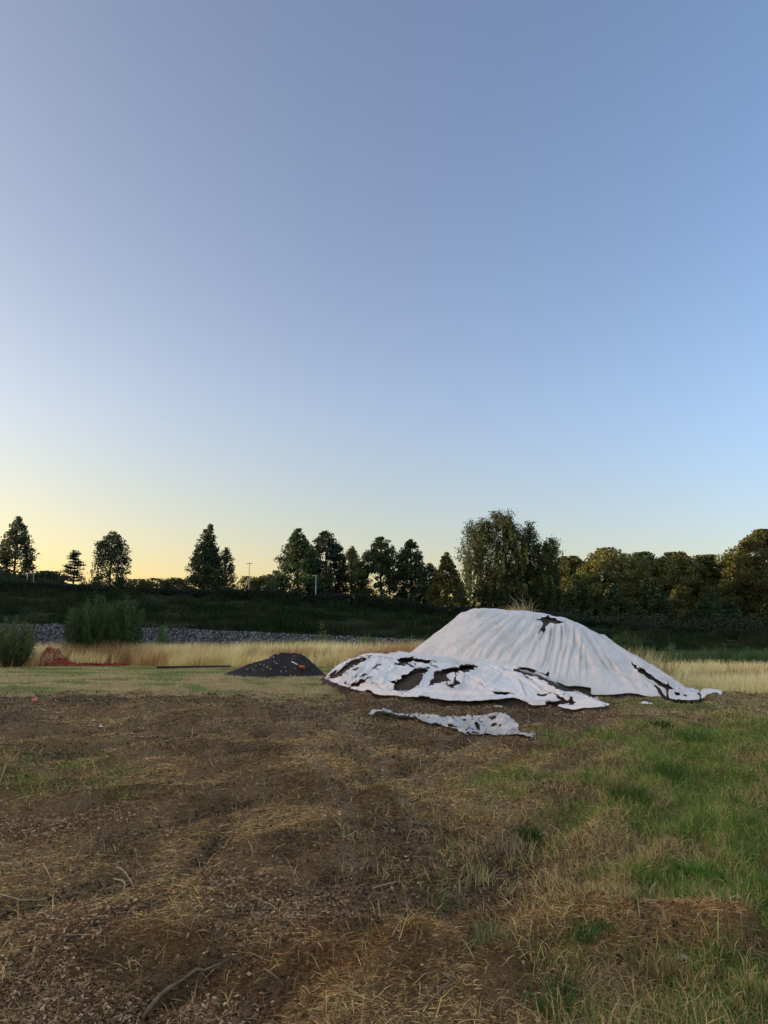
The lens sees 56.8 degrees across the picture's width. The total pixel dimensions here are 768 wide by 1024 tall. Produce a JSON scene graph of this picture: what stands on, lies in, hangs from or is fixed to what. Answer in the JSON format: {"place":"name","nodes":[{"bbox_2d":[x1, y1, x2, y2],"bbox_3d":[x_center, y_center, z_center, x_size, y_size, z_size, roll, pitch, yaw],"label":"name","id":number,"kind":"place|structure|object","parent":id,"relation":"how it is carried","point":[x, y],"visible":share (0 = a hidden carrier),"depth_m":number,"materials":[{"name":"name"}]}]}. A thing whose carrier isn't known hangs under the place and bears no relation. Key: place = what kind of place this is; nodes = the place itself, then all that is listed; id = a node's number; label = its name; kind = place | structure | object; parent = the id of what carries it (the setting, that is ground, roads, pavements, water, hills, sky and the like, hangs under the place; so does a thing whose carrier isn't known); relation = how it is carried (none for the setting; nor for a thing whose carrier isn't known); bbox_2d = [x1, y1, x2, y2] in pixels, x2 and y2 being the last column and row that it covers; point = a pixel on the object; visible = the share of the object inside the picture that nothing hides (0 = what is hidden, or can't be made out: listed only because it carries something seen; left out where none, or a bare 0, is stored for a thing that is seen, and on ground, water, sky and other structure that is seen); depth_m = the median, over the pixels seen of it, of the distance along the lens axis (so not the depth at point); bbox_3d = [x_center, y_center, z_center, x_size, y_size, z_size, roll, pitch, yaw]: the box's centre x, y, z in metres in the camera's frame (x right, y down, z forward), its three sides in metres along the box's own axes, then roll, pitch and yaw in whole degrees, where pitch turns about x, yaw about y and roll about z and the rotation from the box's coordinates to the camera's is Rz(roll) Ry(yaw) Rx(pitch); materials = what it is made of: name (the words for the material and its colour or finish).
{"place":"outdoors","nodes":[
{"label":"outdoors","id":0,"kind":"place"},
{"bbox_2d":[0,637,695,687],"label":"tall dry grass","id":1,"kind":"structure","parent":0,"point":[243,654],"depth_m":33.10,"materials":[{"name":"beige plant"}]},
{"bbox_2d":[0,579,752,651],"bbox_3d":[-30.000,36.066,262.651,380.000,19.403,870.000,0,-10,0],"label":"embankment","id":2,"kind":"structure","parent":0,"point":[187,624],"depth_m":53.15,"materials":[{"name":"green plant"}]},
{"bbox_2d":[0,516,40,573],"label":"birch tree","id":3,"kind":"object","parent":2,"relation":"on","point":[14,539],"visible":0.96,"depth_m":104.86,"materials":[{"name":"green plant"}]},
{"bbox_2d":[10,573,47,580],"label":"distant tree","id":4,"kind":"object","parent":2,"relation":"on","point":[21,575],"visible":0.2,"depth_m":96.00,"materials":[{"name":"green plant"}]},
{"bbox_2d":[27,573,33,580],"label":"road sign","id":5,"kind":"object","parent":2,"relation":"on","point":[30,574],"visible":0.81,"depth_m":89.88,"materials":[{"name":"metal"}]},
{"bbox_2d":[29,570,67,584],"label":"distant tree","id":6,"kind":"object","parent":2,"relation":"on","point":[50,575],"visible":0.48,"depth_m":96.79,"materials":[{"name":"green plant"}]},
{"bbox_2d":[58,550,86,584],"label":"pine tree","id":7,"kind":"object","parent":2,"relation":"on","point":[73,557],"visible":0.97,"depth_m":104.76,"materials":[{"name":"green plant"}]},
{"bbox_2d":[87,530,132,586],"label":"birch tree","id":8,"kind":"object","parent":2,"relation":"on","point":[112,552],"visible":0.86,"depth_m":104.50,"materials":[{"name":"green plant"}]},
{"bbox_2d":[127,578,154,589],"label":"distant tree","id":9,"kind":"object","parent":2,"relation":"on","point":[135,583],"visible":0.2,"depth_m":118.75,"materials":[{"name":"green plant"}]},
{"bbox_2d":[139,578,173,588],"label":"distant tree","id":10,"kind":"object","parent":2,"relation":"on","point":[157,584],"visible":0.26,"depth_m":117.95,"materials":[{"name":"green plant"}]},
{"bbox_2d":[160,577,187,588],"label":"distant tree","id":11,"kind":"object","parent":2,"relation":"on","point":[176,582],"visible":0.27,"depth_m":118.31,"materials":[{"name":"green plant"}]},
{"bbox_2d":[180,529,227,589],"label":"poplar tree","id":12,"kind":"object","parent":2,"relation":"on","point":[193,564],"visible":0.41,"depth_m":104.65,"materials":[{"name":"green plant"}]},
{"bbox_2d":[191,523,222,589],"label":"poplar tree","id":13,"kind":"object","parent":2,"relation":"on","point":[210,552],"visible":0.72,"depth_m":104.86,"materials":[{"name":"green plant"}]},
{"bbox_2d":[207,547,240,591],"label":"poplar tree","id":14,"kind":"object","parent":2,"relation":"on","point":[225,557],"visible":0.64,"depth_m":103.67,"materials":[{"name":"green plant"}]},
{"bbox_2d":[233,576,264,589],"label":"distant tree","id":15,"kind":"object","parent":2,"relation":"on","point":[254,584],"visible":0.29,"depth_m":118.33,"materials":[{"name":"green plant"}]},
{"bbox_2d":[250,574,279,589],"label":"distant tree","id":16,"kind":"object","parent":2,"relation":"on","point":[265,579],"visible":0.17,"depth_m":118.42,"materials":[{"name":"green plant"}]},
{"bbox_2d":[262,528,336,600],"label":"broadleaf tree","id":17,"kind":"object","parent":2,"relation":"on","point":[293,560],"visible":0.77,"depth_m":98.63,"materials":[{"name":"green plant"}]},
{"bbox_2d":[303,530,350,598],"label":"broadleaf tree","id":18,"kind":"object","parent":2,"relation":"on","point":[330,549],"visible":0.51,"depth_m":103.34,"materials":[{"name":"green plant"}]},
{"bbox_2d":[333,546,373,604],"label":"broadleaf tree","id":19,"kind":"object","parent":2,"relation":"on","point":[352,558],"visible":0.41,"depth_m":105.26,"materials":[{"name":"green plant"}]},
{"bbox_2d":[348,536,411,604],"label":"broadleaf tree","id":20,"kind":"object","parent":2,"relation":"on","point":[384,562],"visible":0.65,"depth_m":100.41,"materials":[{"name":"green plant"}]},
{"bbox_2d":[0,584,767,653],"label":"embankment herbage","id":21,"kind":"object","parent":2,"relation":"on","point":[10,606],"visible":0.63,"depth_m":53.61,"materials":[{"name":"green plant"}]},
{"bbox_2d":[391,539,431,606],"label":"broadleaf tree","id":22,"kind":"object","parent":2,"relation":"on","point":[418,574],"visible":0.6,"depth_m":101.79,"materials":[{"name":"green plant"}]},
{"bbox_2d":[412,563,443,604],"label":"broadleaf tree","id":23,"kind":"object","parent":2,"relation":"on","point":[431,569],"visible":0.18,"depth_m":104.20,"materials":[{"name":"green plant"}]},
{"bbox_2d":[425,552,469,606],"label":"broadleaf tree","id":24,"kind":"object","parent":2,"relation":"on","point":[447,580],"visible":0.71,"depth_m":96.93,"materials":[{"name":"green plant"}]},
{"bbox_2d":[453,509,568,613],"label":"weeping birch","id":25,"kind":"object","parent":2,"relation":"on","point":[530,587],"visible":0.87,"depth_m":90.85,"materials":[{"name":"green plant"}]},
{"bbox_2d":[468,563,574,610],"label":"broadleaf tree","id":26,"kind":"object","parent":2,"relation":"on","point":[515,594],"visible":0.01,"depth_m":96.44,"materials":[{"name":"green plant"}]},
{"bbox_2d":[545,555,603,614],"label":"woodland tree","id":27,"kind":"object","parent":2,"relation":"on","point":[571,561],"visible":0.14,"depth_m":109.77,"materials":[{"name":"green plant"}]},
{"bbox_2d":[559,573,594,619],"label":"young tree","id":28,"kind":"object","parent":2,"relation":"on","point":[576,591],"visible":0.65,"depth_m":82.88,"materials":[{"name":"green plant"}]},
{"bbox_2d":[571,547,654,615],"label":"woodland tree","id":29,"kind":"object","parent":2,"relation":"on","point":[600,560],"visible":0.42,"depth_m":104.54,"materials":[{"name":"green plant"}]},
{"bbox_2d":[598,584,633,622],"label":"young tree","id":30,"kind":"object","parent":2,"relation":"on","point":[619,604],"visible":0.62,"depth_m":82.75,"materials":[{"name":"green plant"}]},
{"bbox_2d":[605,551,671,597],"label":"woodland tree","id":31,"kind":"object","parent":2,"relation":"on","point":[647,554],"visible":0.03,"depth_m":111.09,"materials":[{"name":"green plant"}]},
{"bbox_2d":[631,572,672,625],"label":"young tree","id":32,"kind":"object","parent":2,"relation":"on","point":[649,602],"visible":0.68,"depth_m":82.70,"materials":[{"name":"green plant"}]},
{"bbox_2d":[666,589,692,625],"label":"young tree","id":33,"kind":"object","parent":2,"relation":"on","point":[677,606],"visible":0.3,"depth_m":84.54,"materials":[{"name":"green plant"}]},
{"bbox_2d":[688,587,730,631],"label":"young tree","id":34,"kind":"object","parent":2,"relation":"on","point":[707,605],"visible":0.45,"depth_m":82.59,"materials":[{"name":"green plant"}]},
{"bbox_2d":[0,665,767,1023],"bbox_3d":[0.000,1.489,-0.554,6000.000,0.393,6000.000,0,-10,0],"label":"ground","id":35,"kind":"structure","parent":0,"point":[118,825],"depth_m":6.01,"materials":[{"name":"brown soil"}]},
{"bbox_2d":[0,613,39,667],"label":"shrub","id":36,"kind":"object","parent":35,"relation":"on","point":[10,648],"visible":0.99,"depth_m":31.80,"materials":[{"name":"green plant"}]},
{"bbox_2d":[0,893,40,900],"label":"dry stalk","id":37,"kind":"object","parent":35,"relation":"on","point":[20,899],"visible":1,"depth_m":4.30,"materials":[{"name":"beige plant"}]},
{"bbox_2d":[31,863,53,885],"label":"dry stalk","id":38,"kind":"object","parent":35,"relation":"on","point":[46,870],"visible":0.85,"depth_m":4.65,"materials":[{"name":"beige plant"}]},
{"bbox_2d":[32,772,61,782],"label":"grass tuft","id":39,"kind":"object","parent":35,"relation":"on","point":[48,777],"visible":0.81,"depth_m":7.50,"materials":[{"name":"green plant"}]},
{"bbox_2d":[61,628,105,654],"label":"shrub","id":40,"kind":"object","parent":35,"relation":"on","point":[90,642],"visible":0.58,"depth_m":34.13,"materials":[{"name":"green plant"}]},
{"bbox_2d":[38,645,129,665],"bbox_3d":[-14.053,6.735,33.373,4.099,0.917,1.339,0,-10,0],"label":"safety net","id":41,"kind":"object","parent":35,"relation":"on","point":[74,663],"visible":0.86,"depth_m":33.01,"materials":[{"name":"red plastic"}]},
{"bbox_2d":[61,593,145,653],"bbox_3d":[-13.966,5.775,35.432,4.092,3.562,3.254,0,-10,0],"label":"shrub","id":42,"kind":"object","parent":35,"relation":"on","point":[108,626],"visible":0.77,"depth_m":34.87,"materials":[{"name":"green plant"}]},
{"bbox_2d":[113,878,125,890],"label":"dry stalk","id":43,"kind":"object","parent":35,"relation":"on","point":[120,880],"visible":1,"depth_m":4.58,"materials":[{"name":"beige plant"}]},
{"bbox_2d":[116,866,133,886],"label":"dry stalk","id":44,"kind":"object","parent":35,"relation":"on","point":[126,874],"visible":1,"depth_m":4.70,"materials":[{"name":"beige plant"}]},
{"bbox_2d":[151,623,171,648],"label":"weed","id":45,"kind":"object","parent":35,"relation":"on","point":[161,637],"visible":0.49,"depth_m":36.32,"materials":[{"name":"green plant"}]},
{"bbox_2d":[141,960,227,1019],"bbox_3d":[-0.912,2.204,3.303,0.038,0.110,0.483,-7,-12,35],"label":"dead branch","id":46,"kind":"object","parent":35,"relation":"on","point":[152,1004],"visible":1,"depth_m":3.22,"materials":[{"name":"wood"}]},
{"bbox_2d":[157,665,230,667],"bbox_3d":[-8.277,6.767,31.029,3.203,0.134,0.131,5,-11,-27],"label":"drain pipe","id":47,"kind":"object","parent":35,"relation":"on","point":[213,666],"visible":0.92,"depth_m":31.00,"materials":[{"name":"black plastic"}]},
{"bbox_2d":[224,652,325,677],"bbox_3d":[-4.053,5.635,25.952,4.003,0.967,3.064,0,-10,0],"label":"soil heap","id":48,"kind":"object","parent":35,"relation":"on","point":[311,668],"visible":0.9,"depth_m":25.29,"materials":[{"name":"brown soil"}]},
{"bbox_2d":[284,636,305,645],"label":"weed","id":49,"kind":"object","parent":35,"relation":"on","point":[287,641],"visible":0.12,"depth_m":36.65,"materials":[{"name":"green plant"}]},
{"bbox_2d":[314,620,333,644],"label":"weed","id":50,"kind":"object","parent":35,"relation":"on","point":[322,638],"visible":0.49,"depth_m":36.69,"materials":[{"name":"green plant"}]},
{"bbox_2d":[0,623,737,655],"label":"gravel bank","id":51,"kind":"structure","parent":35,"relation":"on","point":[186,640],"depth_m":40.59,"materials":[{"name":"grey gravel"}]},
{"bbox_2d":[356,634,379,647],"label":"weed","id":52,"kind":"object","parent":51,"relation":"on","point":[364,640],"visible":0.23,"depth_m":36.70,"materials":[{"name":"green plant"}]},
{"bbox_2d":[0,757,759,1023],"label":"wood chips","id":53,"kind":"object","parent":35,"relation":"on","point":[190,1016],"visible":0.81,"depth_m":3.78,"materials":[{"name":"brown wood"}]},
{"bbox_2d":[0,580,762,636],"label":"hedge","id":54,"kind":"object","parent":35,"relation":"on","point":[272,594],"visible":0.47,"depth_m":61.19,"materials":[{"name":"green plant"}]},
{"bbox_2d":[33,576,112,589],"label":"hedge shoots","id":55,"kind":"object","parent":54,"relation":"on","point":[96,583],"visible":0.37,"depth_m":62.78,"materials":[{"name":"green plant"}]},
{"bbox_2d":[0,688,767,1023],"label":"grass","id":56,"kind":"structure","parent":35,"relation":"on","point":[622,986],"depth_m":4.68,"materials":[{"name":"plant"}]},
{"bbox_2d":[0,705,767,1023],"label":"green grass","id":57,"kind":"structure","parent":35,"relation":"on","point":[734,811],"depth_m":5.87,"materials":[{"name":"green plant"}]},
{"bbox_2d":[0,665,767,715],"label":"lawn grass","id":58,"kind":"structure","parent":35,"relation":"on","point":[95,678],"depth_m":21.49,"materials":[{"name":"green plant"}]},
{"bbox_2d":[0,571,767,633],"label":"undergrowth","id":59,"kind":"object","parent":35,"relation":"on","point":[751,623],"visible":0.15,"depth_m":73.67,"materials":[{"name":"green plant"}]},
{"bbox_2d":[0,690,767,1023],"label":"straw","id":60,"kind":"object","parent":35,"relation":"on","point":[284,824],"visible":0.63,"depth_m":5.13,"materials":[{"name":"brown plant"}]},
{"bbox_2d":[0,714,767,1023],"bbox_3d":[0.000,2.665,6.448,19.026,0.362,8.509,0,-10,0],"label":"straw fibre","id":61,"kind":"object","parent":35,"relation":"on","point":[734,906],"visible":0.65,"depth_m":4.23,"materials":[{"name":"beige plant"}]},
{"bbox_2d":[399,636,418,645],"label":"weed","id":62,"kind":"object","parent":35,"relation":"on","point":[404,641],"visible":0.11,"depth_m":35.90,"materials":[{"name":"green plant"}]},
{"bbox_2d":[422,975,454,1009],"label":"twig","id":63,"kind":"object","parent":35,"relation":"on","point":[430,1000],"visible":1,"depth_m":3.04,"materials":[{"name":"wood"}]},
{"bbox_2d":[369,708,535,736],"bbox_3d":[1.058,3.610,12.337,2.694,0.324,3.674,0,-10,0],"label":"plastic sheet","id":64,"kind":"object","parent":35,"relation":"on","point":[510,725],"visible":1,"depth_m":11.91,"materials":[{"name":"white plastic"}]},
{"bbox_2d":[319,658,609,713],"bbox_3d":[1.188,4.346,18.366,3.522,0.999,11.584,6,-11,-33],"label":"soil heap","id":65,"kind":"object","parent":35,"relation":"on","point":[411,679],"visible":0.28,"depth_m":17.15,"materials":[{"name":"black soil"}]},
{"bbox_2d":[325,650,608,709],"bbox_3d":[1.186,4.128,18.291,3.509,0.992,11.090,8,-13,-40],"label":"torn sheet","id":66,"kind":"object","parent":65,"relation":"on","point":[483,680],"visible":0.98,"depth_m":16.79,"materials":[{"name":"white plastic"}]},
{"bbox_2d":[462,858,506,889],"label":"grass tuft","id":67,"kind":"object","parent":35,"relation":"on","point":[481,874],"visible":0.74,"depth_m":4.81,"materials":[{"name":"beige plant"}]},
{"bbox_2d":[463,910,524,955],"bbox_3d":[0.559,2.100,3.553,0.338,0.139,0.414,-2,-10,11],"label":"grass tuft","id":68,"kind":"object","parent":35,"relation":"on","point":[478,936],"visible":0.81,"depth_m":3.57,"materials":[{"name":"green plant"}]},
{"bbox_2d":[468,830,552,861],"bbox_3d":[0.956,2.503,5.368,0.662,0.116,0.579,0,-10,0],"label":"grass tuft","id":69,"kind":"object","parent":35,"relation":"on","point":[514,844],"visible":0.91,"depth_m":5.34,"materials":[{"name":"green plant"}]},
{"bbox_2d":[505,825,545,843],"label":"weed","id":70,"kind":"object","parent":35,"relation":"on","point":[533,833],"visible":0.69,"depth_m":5.66,"materials":[{"name":"green plant"}]},
{"bbox_2d":[510,976,588,1022],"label":"grass tuft","id":71,"kind":"object","parent":35,"relation":"on","point":[551,1006],"visible":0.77,"depth_m":3.03,"materials":[{"name":"plant"}]},
{"bbox_2d":[541,968,587,999],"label":"grass tuft","id":72,"kind":"object","parent":35,"relation":"on","point":[565,987],"visible":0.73,"depth_m":3.22,"materials":[{"name":"green plant"}]},
{"bbox_2d":[546,915,615,952],"bbox_3d":[1.011,2.147,3.650,0.398,0.099,0.373,0,-10,0],"label":"grass tuft","id":73,"kind":"object","parent":35,"relation":"on","point":[577,932],"visible":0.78,"depth_m":3.61,"materials":[{"name":"plant"}]},
{"bbox_2d":[572,913,617,936],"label":"grass tuft","id":74,"kind":"object","parent":35,"relation":"on","point":[601,926],"visible":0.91,"depth_m":3.69,"materials":[{"name":"green plant"}]},
{"bbox_2d":[519,617,711,701],"bbox_3d":[4.053,4.108,21.026,7.614,2.349,9.168,0,-10,0],"label":"soil heap","id":75,"kind":"object","parent":35,"relation":"on","point":[546,621],"visible":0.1,"depth_m":17.39,"materials":[{"name":"brown soil"}]},
{"bbox_2d":[499,603,538,611],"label":"grass tuft","id":76,"kind":"object","parent":75,"relation":"on","point":[522,608],"visible":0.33,"depth_m":21.35,"materials":[{"name":"beige plant"}]},
{"bbox_2d":[507,594,542,610],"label":"grass tuft","id":77,"kind":"object","parent":75,"relation":"on","point":[524,604],"visible":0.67,"depth_m":21.40,"materials":[{"name":"beige plant"}]},
{"bbox_2d":[410,608,721,699],"bbox_3d":[4.754,4.004,21.184,9.502,2.266,6.615,-4,-10,25],"label":"tarpaulin","id":78,"kind":"object","parent":75,"relation":"on","point":[567,652],"visible":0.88,"depth_m":18.85,"materials":[{"name":"white plastic"}]},
{"bbox_2d":[589,776,666,806],"bbox_3d":[2.143,2.527,6.513,0.814,0.232,0.612,-9,-13,44],"label":"grass tuft","id":79,"kind":"object","parent":35,"relation":"on","point":[619,791],"visible":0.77,"depth_m":6.43,"materials":[{"name":"green plant"}]},
{"bbox_2d":[611,628,646,659],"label":"shrub","id":80,"kind":"object","parent":35,"relation":"on","point":[626,644],"visible":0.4,"depth_m":28.43,"materials":[{"name":"green plant"}]},
{"bbox_2d":[598,1000,682,1018],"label":"dry stalk","id":81,"kind":"object","parent":35,"relation":"on","point":[637,1008],"visible":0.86,"depth_m":3.08,"materials":[{"name":"beige plant"}]},
{"bbox_2d":[635,645,656,659],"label":"weed","id":82,"kind":"object","parent":35,"relation":"on","point":[648,653],"visible":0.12,"depth_m":30.45,"materials":[{"name":"green plant"}]},
{"bbox_2d":[644,718,676,729],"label":"weed","id":83,"kind":"object","parent":35,"relation":"on","point":[663,724],"visible":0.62,"depth_m":11.45,"materials":[{"name":"green plant"}]},
{"bbox_2d":[621,753,701,788],"bbox_3d":[2.979,2.732,7.588,0.827,0.283,0.958,7,-12,-36],"label":"grass tuft","id":84,"kind":"object","parent":35,"relation":"on","point":[664,765],"visible":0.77,"depth_m":7.58,"materials":[{"name":"green plant"}]},
{"bbox_2d":[664,640,676,656],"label":"weed","id":85,"kind":"object","parent":35,"relation":"on","point":[671,648],"visible":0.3,"depth_m":33.38,"materials":[{"name":"green plant"}]},
{"bbox_2d":[630,937,716,996],"bbox_3d":[1.365,2.186,3.417,0.406,0.138,0.362,8,-12,-40],"label":"grass tuft","id":86,"kind":"object","parent":35,"relation":"on","point":[666,967],"visible":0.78,"depth_m":3.42,"materials":[{"name":"green plant"}]},
{"bbox_2d":[631,551,717,615],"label":"woodland tree","id":87,"kind":"object","parent":35,"relation":"on","point":[668,570],"visible":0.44,"depth_m":104.27,"materials":[{"name":"green plant"}]},
{"bbox_2d":[675,651,695,660],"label":"weed","id":88,"kind":"object","parent":35,"relation":"on","point":[684,654],"visible":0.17,"depth_m":31.30,"materials":[{"name":"green plant"}]},
{"bbox_2d":[648,722,729,745],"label":"grass tuft","id":89,"kind":"object","parent":35,"relation":"on","point":[692,735],"visible":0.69,"depth_m":10.09,"materials":[{"name":"green plant"}]},
{"bbox_2d":[672,997,706,1015],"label":"dry stalk","id":90,"kind":"object","parent":35,"relation":"on","point":[690,1002],"visible":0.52,"depth_m":3.04,"materials":[{"name":"beige plant"}]},
{"bbox_2d":[670,858,724,885],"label":"weed","id":91,"kind":"object","parent":35,"relation":"on","point":[690,870],"visible":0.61,"depth_m":4.69,"materials":[{"name":"green plant"}]},
{"bbox_2d":[668,554,728,606],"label":"woodland tree","id":92,"kind":"object","parent":35,"relation":"on","point":[707,561],"visible":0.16,"depth_m":106.65,"materials":[{"name":"green plant"}]},
{"bbox_2d":[640,645,767,668],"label":"green weeds","id":93,"kind":"object","parent":35,"relation":"on","point":[693,659],"visible":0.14,"depth_m":28.97,"materials":[{"name":"green plant"}]},
{"bbox_2d":[684,646,724,662],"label":"weed","id":94,"kind":"object","parent":35,"relation":"on","point":[705,655],"visible":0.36,"depth_m":29.28,"materials":[{"name":"green plant"}]},
{"bbox_2d":[710,645,739,661],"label":"weed","id":95,"kind":"object","parent":35,"relation":"on","point":[725,652],"visible":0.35,"depth_m":30.29,"materials":[{"name":"green plant"}]},
{"bbox_2d":[696,528,767,632],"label":"woodland tree","id":96,"kind":"object","parent":35,"relation":"on","point":[746,565],"visible":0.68,"depth_m":93.77,"materials":[{"name":"green plant"}]},
{"bbox_2d":[705,556,759,614],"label":"woodland tree","id":97,"kind":"object","parent":35,"relation":"on","point":[744,589],"visible":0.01,"depth_m":104.75,"materials":[{"name":"green plant"}]},
{"bbox_2d":[731,646,767,665],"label":"weed","id":98,"kind":"object","parent":35,"relation":"on","point":[749,656],"visible":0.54,"depth_m":28.25,"materials":[{"name":"green plant"}]},
{"bbox_2d":[0,0,767,609],"label":"sky","id":99,"kind":"structure","parent":0,"point":[360,272],"materials":[{"name":"blue"}]},
{"bbox_2d":[649,658,767,693],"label":"tall dry grass","id":100,"kind":"structure","parent":0,"point":[745,677],"depth_m":20.43,"materials":[{"name":"beige plant"}]}
]}

